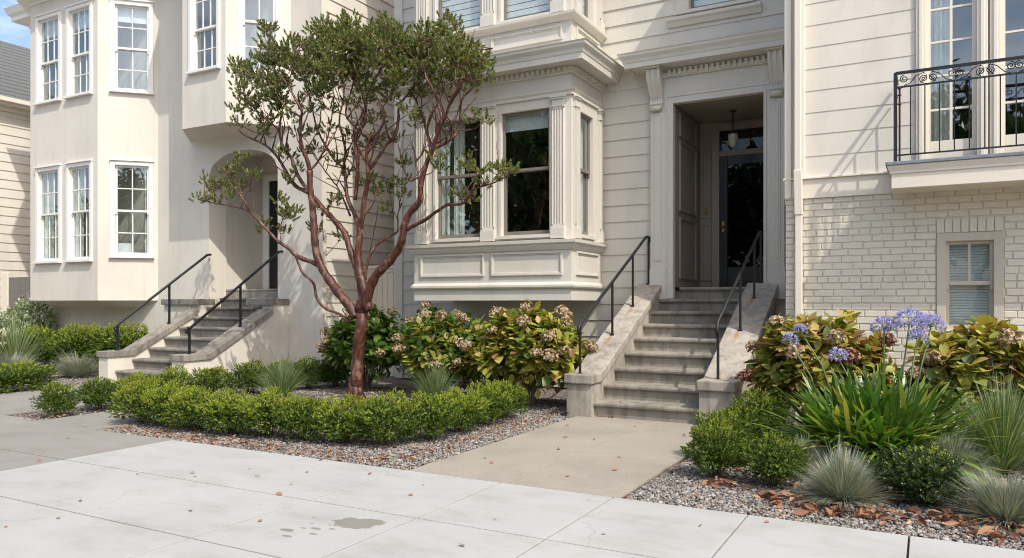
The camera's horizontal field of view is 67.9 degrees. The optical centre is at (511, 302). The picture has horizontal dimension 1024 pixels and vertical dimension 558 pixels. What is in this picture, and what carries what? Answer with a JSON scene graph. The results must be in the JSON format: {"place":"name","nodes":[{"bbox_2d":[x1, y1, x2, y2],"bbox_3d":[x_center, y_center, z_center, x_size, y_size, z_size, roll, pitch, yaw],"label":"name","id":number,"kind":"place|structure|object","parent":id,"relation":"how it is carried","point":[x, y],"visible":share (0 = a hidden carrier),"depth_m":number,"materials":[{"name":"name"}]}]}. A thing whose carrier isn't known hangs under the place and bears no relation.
{"place":"outdoors","nodes":[
{"label":"outdoors","id":0,"kind":"place"},
{"bbox_2d":[0,40,29,313],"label":"clapboard house","id":1,"kind":"structure","parent":0,"point":[14,169],"depth_m":20.94,"materials":[{"name":"beige paint"}]},
{"bbox_2d":[0,0,29,100],"label":"sky","id":2,"kind":"structure","parent":0,"point":[10,32],"materials":[{"name":"blue"}]},
{"bbox_2d":[1,272,29,328],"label":"plank gate","id":3,"kind":"structure","parent":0,"point":[13,289],"depth_m":20.22,"materials":[{"name":"grey paint"}]},
{"bbox_2d":[0,307,53,361],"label":"tall grass","id":4,"kind":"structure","parent":0,"point":[13,340],"depth_m":15.01,"materials":[{"name":"green plant"}]},
{"bbox_2d":[0,418,169,470],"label":"old sidewalk","id":5,"kind":"structure","parent":0,"point":[25,443],"depth_m":7.63,"materials":[{"name":"concrete"}]},
{"bbox_2d":[0,382,205,415],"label":"side path","id":6,"kind":"structure","parent":0,"point":[16,403],"depth_m":10.72,"materials":[{"name":"concrete"}]},
{"bbox_2d":[0,440,1023,557],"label":"sidewalk","id":7,"kind":"structure","parent":0,"point":[167,502],"depth_m":4.92,"materials":[{"name":"concrete"}]},
{"bbox_2d":[1,362,1023,550],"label":"garden ground","id":8,"kind":"structure","parent":0,"point":[392,382],"depth_m":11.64,"materials":[{"name":"grey gravel"}]},
{"bbox_2d":[0,326,25,363],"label":"flowering shrub","id":9,"kind":"object","parent":8,"relation":"on","point":[1,338],"visible":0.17,"depth_m":15.70,"materials":[{"name":"green plant"}]},
{"bbox_2d":[0,346,53,377],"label":"blue fescue","id":10,"kind":"object","parent":8,"relation":"on","point":[13,359],"visible":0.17,"depth_m":14.19,"materials":[{"name":"plant"}]},
{"bbox_2d":[0,293,58,341],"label":"flowering shrub","id":11,"kind":"object","parent":8,"relation":"on","point":[30,308],"visible":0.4,"depth_m":17.76,"materials":[{"name":"green plant"}]},
{"bbox_2d":[0,359,61,393],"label":"clipped hedge","id":12,"kind":"object","parent":8,"relation":"on","point":[19,374],"visible":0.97,"depth_m":12.20,"materials":[{"name":"green plant"}]},
{"bbox_2d":[4,323,63,365],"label":"garden shrub","id":13,"kind":"object","parent":8,"relation":"on","point":[41,331],"visible":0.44,"depth_m":16.13,"materials":[{"name":"green plant"}]},
{"bbox_2d":[29,380,84,417],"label":"boxwood shrub","id":14,"kind":"object","parent":8,"relation":"on","point":[56,399],"visible":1,"depth_m":9.44,"materials":[{"name":"green plant"}]},
{"bbox_2d":[40,346,98,378],"bbox_3d":[-8.253,1.095,14.522,1.677,0.639,1.329,0,0,16],"label":"blue fescue","id":15,"kind":"object","parent":8,"relation":"on","point":[75,367],"visible":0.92,"depth_m":14.38,"materials":[{"name":"plant"}]},
{"bbox_2d":[44,321,103,365],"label":"garden shrub","id":16,"kind":"object","parent":8,"relation":"on","point":[80,341],"visible":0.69,"depth_m":15.60,"materials":[{"name":"green plant"}]},
{"bbox_2d":[74,376,120,411],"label":"boxwood shrub","id":17,"kind":"object","parent":8,"relation":"on","point":[100,394],"visible":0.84,"depth_m":9.96,"materials":[{"name":"green plant"}]},
{"bbox_2d":[82,320,149,370],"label":"garden shrub","id":18,"kind":"object","parent":8,"relation":"on","point":[104,341],"visible":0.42,"depth_m":15.12,"materials":[{"name":"green plant"}]},
{"bbox_2d":[111,369,163,397],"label":"boxwood shrub","id":19,"kind":"object","parent":8,"relation":"on","point":[124,381],"visible":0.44,"depth_m":10.56,"materials":[{"name":"green plant"}]},
{"bbox_2d":[106,379,169,423],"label":"boxwood shrub","id":20,"kind":"object","parent":8,"relation":"on","point":[132,402],"visible":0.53,"depth_m":8.81,"materials":[{"name":"green plant"}]},
{"bbox_2d":[0,395,280,429],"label":"narrow path","id":21,"kind":"structure","parent":8,"relation":"on","point":[98,421],"depth_m":9.08,"materials":[{"name":"concrete"}]},
{"bbox_2d":[135,378,198,426],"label":"boxwood shrub","id":22,"kind":"object","parent":8,"relation":"on","point":[149,405],"visible":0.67,"depth_m":8.57,"materials":[{"name":"green plant"}]},
{"bbox_2d":[152,363,198,393],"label":"boxwood shrub","id":23,"kind":"object","parent":8,"relation":"on","point":[168,375],"visible":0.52,"depth_m":11.08,"materials":[{"name":"green plant"}]},
{"bbox_2d":[160,384,223,430],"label":"boxwood shrub","id":24,"kind":"object","parent":8,"relation":"on","point":[176,407],"visible":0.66,"depth_m":8.29,"materials":[{"name":"green plant"}]},
{"bbox_2d":[96,289,288,385],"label":"entry steps","id":25,"kind":"structure","parent":8,"relation":"on","point":[219,337],"depth_m":14.21,"materials":[{"name":"grey concrete"}]},
{"bbox_2d":[113,253,211,350],"bbox_3d":[-6.728,-0.072,14.752,0.060,1.899,2.156,0,0,29],"label":"handrail","id":26,"kind":"object","parent":25,"relation":"on","point":[116,326],"visible":0.95,"depth_m":14.74,"materials":[{"name":"black paint"}]},
{"bbox_2d":[184,250,283,353],"bbox_3d":[-4.970,-0.072,13.756,0.060,1.899,2.216,0,0,29],"label":"handrail","id":27,"kind":"object","parent":25,"relation":"on","point":[239,286],"visible":0.99,"depth_m":13.76,"materials":[{"name":"black paint"}]},
{"bbox_2d":[4,0,393,374],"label":"cream stucco house","id":28,"kind":"structure","parent":8,"relation":"on","point":[133,134],"depth_m":16.25,"materials":[{"name":"white paint"}]},
{"bbox_2d":[33,164,61,263],"bbox_3d":[-10.338,-1.975,17.070,0.990,2.180,0.265,0,0,29],"label":"window","id":29,"kind":"structure","parent":28,"relation":"in","point":[52,237],"depth_m":17.21,"materials":[{"name":"white paint"}]},
{"bbox_2d":[33,8,61,105],"bbox_3d":[-10.348,-5.475,17.052,0.990,2.020,0.225,0,0,29],"label":"window","id":30,"kind":"structure","parent":28,"relation":"in","point":[52,26],"depth_m":17.16,"materials":[{"name":"white paint"}]},
{"bbox_2d":[63,159,92,262],"bbox_3d":[-9.339,-1.975,16.521,0.950,2.180,0.260,0,0,29],"label":"window","id":31,"kind":"structure","parent":28,"relation":"in","point":[76,188],"depth_m":16.65,"materials":[{"name":"white paint"}]},
{"bbox_2d":[63,0,92,99],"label":"window","id":32,"kind":"structure","parent":28,"relation":"in","point":[79,15],"depth_m":16.59,"materials":[{"name":"white paint"}]},
{"bbox_2d":[109,158,153,257],"bbox_3d":[-8.188,-2.020,16.417,0.880,2.110,0.265,0,0,-16],"label":"window","id":33,"kind":"structure","parent":28,"relation":"in","point":[117,250],"depth_m":16.39,"materials":[{"name":"white paint"}]},
{"bbox_2d":[109,0,153,94],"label":"window","id":34,"kind":"structure","parent":28,"relation":"in","point":[128,11],"depth_m":16.40,"materials":[{"name":"white paint"}]},
{"bbox_2d":[185,0,220,74],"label":"window","id":35,"kind":"structure","parent":28,"relation":"in","point":[193,32],"depth_m":14.71,"materials":[{"name":"white paint"}]},
{"bbox_2d":[238,0,280,74],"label":"window","id":36,"kind":"structure","parent":28,"relation":"in","point":[241,3],"depth_m":14.46,"materials":[{"name":"white paint"}]},
{"bbox_2d":[270,181,277,288],"bbox_3d":[-4.623,-1.510,16.506,1.730,2.380,0.029,0,0,29],"label":"door","id":37,"kind":"structure","parent":28,"relation":"in","point":[273,184],"depth_m":16.85,"materials":[{"name":"grey wood"}]},
{"bbox_2d":[363,265,393,375],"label":"plank gate","id":38,"kind":"structure","parent":28,"relation":"attached to","point":[383,295],"depth_m":14.96,"materials":[{"name":"beige paint"}]},
{"bbox_2d":[188,365,236,393],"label":"boxwood shrub","id":39,"kind":"object","parent":8,"relation":"on","point":[213,377],"visible":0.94,"depth_m":11.51,"materials":[{"name":"green plant"}]},
{"bbox_2d":[194,386,257,435],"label":"boxwood shrub","id":40,"kind":"object","parent":8,"relation":"on","point":[226,411],"visible":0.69,"depth_m":8.07,"materials":[{"name":"green plant"}]},
{"bbox_2d":[226,358,275,394],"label":"boxwood shrub","id":41,"kind":"object","parent":8,"relation":"on","point":[244,381],"visible":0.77,"depth_m":11.78,"materials":[{"name":"green plant"}]},
{"bbox_2d":[229,385,302,437],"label":"boxwood shrub","id":42,"kind":"object","parent":8,"relation":"on","point":[264,406],"visible":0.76,"depth_m":7.90,"materials":[{"name":"green plant"}]},
{"bbox_2d":[243,348,318,397],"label":"grass tuft","id":43,"kind":"object","parent":8,"relation":"on","point":[283,378],"visible":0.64,"depth_m":11.28,"materials":[{"name":"green plant"}]},
{"bbox_2d":[260,359,310,387],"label":"boxwood shrub","id":44,"kind":"object","parent":8,"relation":"on","point":[272,364],"visible":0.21,"depth_m":12.17,"materials":[{"name":"green plant"}]},
{"bbox_2d":[270,393,334,440],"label":"boxwood shrub","id":45,"kind":"object","parent":8,"relation":"on","point":[293,407],"visible":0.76,"depth_m":7.70,"materials":[{"name":"green plant"}]},
{"bbox_2d":[290,356,332,388],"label":"boxwood shrub","id":46,"kind":"object","parent":8,"relation":"on","point":[310,369],"visible":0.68,"depth_m":12.44,"materials":[{"name":"green plant"}]},
{"bbox_2d":[319,358,350,387],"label":"boxwood shrub","id":47,"kind":"object","parent":8,"relation":"on","point":[336,374],"visible":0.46,"depth_m":12.62,"materials":[{"name":"green plant"}]},
{"bbox_2d":[310,392,374,444],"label":"boxwood shrub","id":48,"kind":"object","parent":8,"relation":"on","point":[338,409],"visible":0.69,"depth_m":7.52,"materials":[{"name":"green plant"}]},
{"bbox_2d":[187,7,520,400],"bbox_3d":[-2.413,-1.585,11.335,6.500,6.179,2.132,0,0,29],"label":"manzanita tree","id":49,"kind":"object","parent":8,"relation":"on","point":[457,51],"visible":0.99,"depth_m":11.19,"materials":[{"name":"green plant"}]},
{"bbox_2d":[315,300,412,389],"bbox_3d":[-2.332,0.704,12.341,1.653,1.498,1.309,0,0,29],"label":"hydrangea","id":50,"kind":"object","parent":8,"relation":"on","point":[381,330],"visible":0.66,"depth_m":12.05,"materials":[{"name":"green plant"}]},
{"bbox_2d":[347,388,425,445],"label":"boxwood shrub","id":51,"kind":"object","parent":8,"relation":"on","point":[379,415],"visible":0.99,"depth_m":7.42,"materials":[{"name":"green plant"}]},
{"bbox_2d":[403,301,448,386],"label":"hydrangea","id":52,"kind":"object","parent":8,"relation":"on","point":[424,304],"visible":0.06,"depth_m":12.49,"materials":[{"name":"green plant"}]},
{"bbox_2d":[397,356,463,397],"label":"grass tuft","id":53,"kind":"object","parent":8,"relation":"on","point":[437,383],"visible":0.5,"depth_m":10.60,"materials":[{"name":"green plant"}]},
{"bbox_2d":[399,391,464,440],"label":"boxwood shrub","id":54,"kind":"object","parent":8,"relation":"on","point":[430,405],"visible":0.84,"depth_m":7.75,"materials":[{"name":"green plant"}]},
{"bbox_2d":[390,308,479,389],"bbox_3d":[-1.049,0.765,11.498,1.715,1.377,1.353,0,0,29],"label":"hydrangea","id":55,"kind":"object","parent":8,"relation":"on","point":[427,342],"visible":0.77,"depth_m":11.21,"materials":[{"name":"green plant"}]},
{"bbox_2d":[439,385,492,432],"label":"boxwood shrub","id":56,"kind":"object","parent":8,"relation":"on","point":[461,398],"visible":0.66,"depth_m":8.25,"materials":[{"name":"green plant"}]},
{"bbox_2d":[445,315,508,390],"bbox_3d":[-0.422,0.806,11.159,1.479,1.296,1.143,0,0,29],"label":"hydrangea","id":57,"kind":"object","parent":8,"relation":"on","point":[470,339],"visible":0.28,"depth_m":10.92,"materials":[{"name":"green plant"}]},
{"bbox_2d":[465,377,515,424],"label":"boxwood shrub","id":58,"kind":"object","parent":8,"relation":"on","point":[494,409],"visible":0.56,"depth_m":8.75,"materials":[{"name":"green plant"}]},
{"bbox_2d":[483,378,530,417],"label":"boxwood shrub","id":59,"kind":"object","parent":8,"relation":"on","point":[509,387],"visible":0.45,"depth_m":9.25,"materials":[{"name":"green plant"}]},
{"bbox_2d":[25,388,1023,544],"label":"leaf litter","id":60,"kind":"object","parent":8,"relation":"on","point":[813,506],"visible":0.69,"depth_m":5.19,"materials":[{"name":"brown plant"}]},
{"bbox_2d":[461,299,598,407],"bbox_3d":[0.220,0.695,10.497,2.039,1.517,1.374,0,0,29],"label":"hydrangea","id":61,"kind":"object","parent":8,"relation":"on","point":[527,346],"visible":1,"depth_m":10.14,"materials":[{"name":"green plant"}]},
{"bbox_2d":[381,0,784,386],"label":"grey victorian house","id":62,"kind":"structure","parent":8,"relation":"on","point":[610,128],"depth_m":11.95,"materials":[{"name":"paint"}]},
{"bbox_2d":[430,113,481,242],"bbox_3d":[-0.838,-1.985,12.266,0.990,2.000,0.250,0,0,29],"label":"window","id":63,"kind":"structure","parent":62,"relation":"in","point":[441,184],"depth_m":12.41,"materials":[{"name":"grey paint"}]},
{"bbox_2d":[433,0,481,36],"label":"window","id":64,"kind":"structure","parent":62,"relation":"in","point":[471,10],"depth_m":12.31,"materials":[{"name":"grey paint"}]},
{"bbox_2d":[496,104,551,239],"bbox_3d":[0.223,-1.985,11.663,0.970,2.000,0.210,0,0,29],"label":"window","id":65,"kind":"structure","parent":62,"relation":"in","point":[534,117],"depth_m":11.75,"materials":[{"name":"grey paint"}]},
{"bbox_2d":[496,0,551,24],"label":"window","id":66,"kind":"structure","parent":62,"relation":"in","point":[508,10],"depth_m":11.78,"materials":[{"name":"grey paint"}]},
{"bbox_2d":[580,108,596,240],"bbox_3d":[1.086,-1.965,11.761,0.249,1.960,0.630,0,0,29],"label":"window","id":67,"kind":"structure","parent":62,"relation":"in","point":[588,172],"depth_m":11.95,"materials":[{"name":"grey paint"}]},
{"bbox_2d":[580,0,596,26],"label":"window","id":68,"kind":"structure","parent":62,"relation":"in","point":[588,4],"depth_m":11.96,"materials":[{"name":"grey paint"}]},
{"bbox_2d":[674,0,754,15],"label":"window","id":69,"kind":"structure","parent":62,"relation":"in","point":[683,7],"depth_m":11.56,"materials":[{"name":"grey paint"}]},
{"bbox_2d":[728,110,737,147],"bbox_3d":[3.514,-2.765,12.097,0.160,0.590,0.160,0,0,29],"label":"porch lamp","id":70,"kind":"object","parent":62,"relation":"hanging from","point":[733,137],"visible":1,"depth_m":12.05,"materials":[{"name":"black paint"}]},
{"bbox_2d":[720,127,762,286],"bbox_3d":[3.938,-1.583,12.611,0.990,2.633,0.089,0,0,29],"label":"door","id":71,"kind":"structure","parent":62,"relation":"in","point":[741,176],"depth_m":12.70,"materials":[{"name":"black glass"}]},
{"bbox_2d":[564,283,777,423],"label":"stone steps","id":72,"kind":"structure","parent":8,"relation":"on","point":[668,373],"depth_m":9.96,"materials":[{"name":"concrete"}]},
{"bbox_2d":[577,235,650,373],"bbox_3d":[1.489,-0.079,10.685,0.060,1.941,2.809,0,0,29],"label":"handrail","id":73,"kind":"object","parent":72,"relation":"on","point":[611,284],"visible":0.97,"depth_m":10.49,"materials":[{"name":"black paint"}]},
{"bbox_2d":[715,230,762,378],"bbox_3d":[2.996,-0.079,9.918,0.060,1.941,2.709,0,0,29],"label":"handrail","id":74,"kind":"object","parent":72,"relation":"on","point":[739,276],"visible":0.98,"depth_m":9.83,"materials":[{"name":"black paint"}]},
{"bbox_2d":[680,416,753,478],"bbox_3d":[1.641,1.180,6.148,0.554,0.538,0.542,0,0,42],"label":"boxwood shrub","id":75,"kind":"object","parent":8,"relation":"on","point":[712,444],"visible":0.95,"depth_m":6.07,"materials":[{"name":"green plant"}]},
{"bbox_2d":[689,407,755,461],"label":"boxwood shrub","id":76,"kind":"object","parent":8,"relation":"on","point":[731,416],"visible":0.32,"depth_m":6.76,"materials":[{"name":"green plant"}]},
{"bbox_2d":[710,400,771,450],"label":"boxwood shrub","id":77,"kind":"object","parent":8,"relation":"on","point":[744,409],"visible":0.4,"depth_m":7.27,"materials":[{"name":"green plant"}]},
{"bbox_2d":[729,386,794,437],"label":"boxwood shrub","id":78,"kind":"object","parent":8,"relation":"on","point":[755,401],"visible":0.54,"depth_m":7.69,"materials":[{"name":"green plant"}]},
{"bbox_2d":[735,430,812,487],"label":"boxwood shrub","id":79,"kind":"object","parent":8,"relation":"on","point":[771,456],"visible":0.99,"depth_m":5.77,"materials":[{"name":"green plant"}]},
{"bbox_2d":[784,425,834,481],"bbox_3d":[2.443,1.212,6.221,0.851,0.409,1.074,0,0,1],"label":"blue fescue","id":80,"kind":"object","parent":8,"relation":"on","point":[812,454],"visible":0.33,"depth_m":6.13,"materials":[{"name":"plant"}]},
{"bbox_2d":[734,308,899,435],"bbox_3d":[3.200,0.753,7.999,1.619,1.400,1.221,0,0,29],"label":"hydrangea","id":81,"kind":"object","parent":8,"relation":"on","point":[779,365],"visible":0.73,"depth_m":7.75,"materials":[{"name":"green plant"}]},
{"bbox_2d":[773,435,903,510],"bbox_3d":[2.326,1.160,5.414,1.063,0.511,1.342,0,0,44],"label":"blue fescue","id":82,"kind":"object","parent":8,"relation":"on","point":[840,479],"visible":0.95,"depth_m":5.29,"materials":[{"name":"plant"}]},
{"bbox_2d":[743,307,1021,484],"bbox_3d":[3.041,0.719,6.530,2.176,1.373,1.965,0,0,2],"label":"agapanthus","id":83,"kind":"object","parent":8,"relation":"on","point":[874,419],"visible":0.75,"depth_m":6.38,"materials":[{"name":"green plant"}]},
{"bbox_2d":[783,0,1023,431],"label":"ivory house","id":84,"kind":"structure","parent":8,"relation":"on","point":[912,139],"depth_m":8.71,"materials":[{"name":"paint"}]},
{"bbox_2d":[793,0,802,419],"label":"downpipe","id":85,"kind":"object","parent":84,"relation":"attached to","point":[798,191],"visible":0.79,"depth_m":9.12,"materials":[{"name":"beige paint"}]},
{"bbox_2d":[935,231,1003,331],"bbox_3d":[5.050,-0.210,8.402,0.670,1.130,0.220,0,0,29],"label":"window","id":86,"kind":"structure","parent":84,"relation":"in","point":[970,265],"depth_m":8.45,"materials":[{"name":"beige paint"}]},
{"bbox_2d":[863,441,975,505],"bbox_3d":[2.872,1.218,5.318,0.701,0.460,0.704,0,0,6],"label":"dark shrub","id":87,"kind":"object","parent":8,"relation":"on","point":[927,472],"visible":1,"depth_m":5.24,"materials":[{"name":"green plant"}]},
{"bbox_2d":[891,314,1023,449],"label":"hydrangea","id":88,"kind":"object","parent":8,"relation":"on","point":[961,354],"visible":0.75,"depth_m":7.15,"materials":[{"name":"green plant"}]},
{"bbox_2d":[903,422,1021,489],"bbox_3d":[3.465,1.160,6.005,1.342,0.511,1.063,0,0,-15],"label":"blue fescue","id":89,"kind":"object","parent":8,"relation":"on","point":[957,448],"visible":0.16,"depth_m":5.99,"materials":[{"name":"plant"}]},
{"bbox_2d":[935,452,1023,539],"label":"blue fescue","id":90,"kind":"object","parent":8,"relation":"on","point":[998,503],"visible":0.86,"depth_m":4.87,"materials":[{"name":"plant"}]},
{"bbox_2d":[408,416,699,497],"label":"path","id":91,"kind":"structure","parent":0,"point":[645,450],"depth_m":6.90,"materials":[{"name":"concrete"}]},
{"bbox_2d":[106,430,1023,557],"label":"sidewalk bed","id":92,"kind":"object","parent":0,"point":[908,544],"depth_m":4.81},
{"bbox_2d":[935,362,1023,473],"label":"tall grass","id":93,"kind":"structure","parent":0,"point":[1011,426],"depth_m":6.21,"materials":[{"name":"green plant"}]}
]}

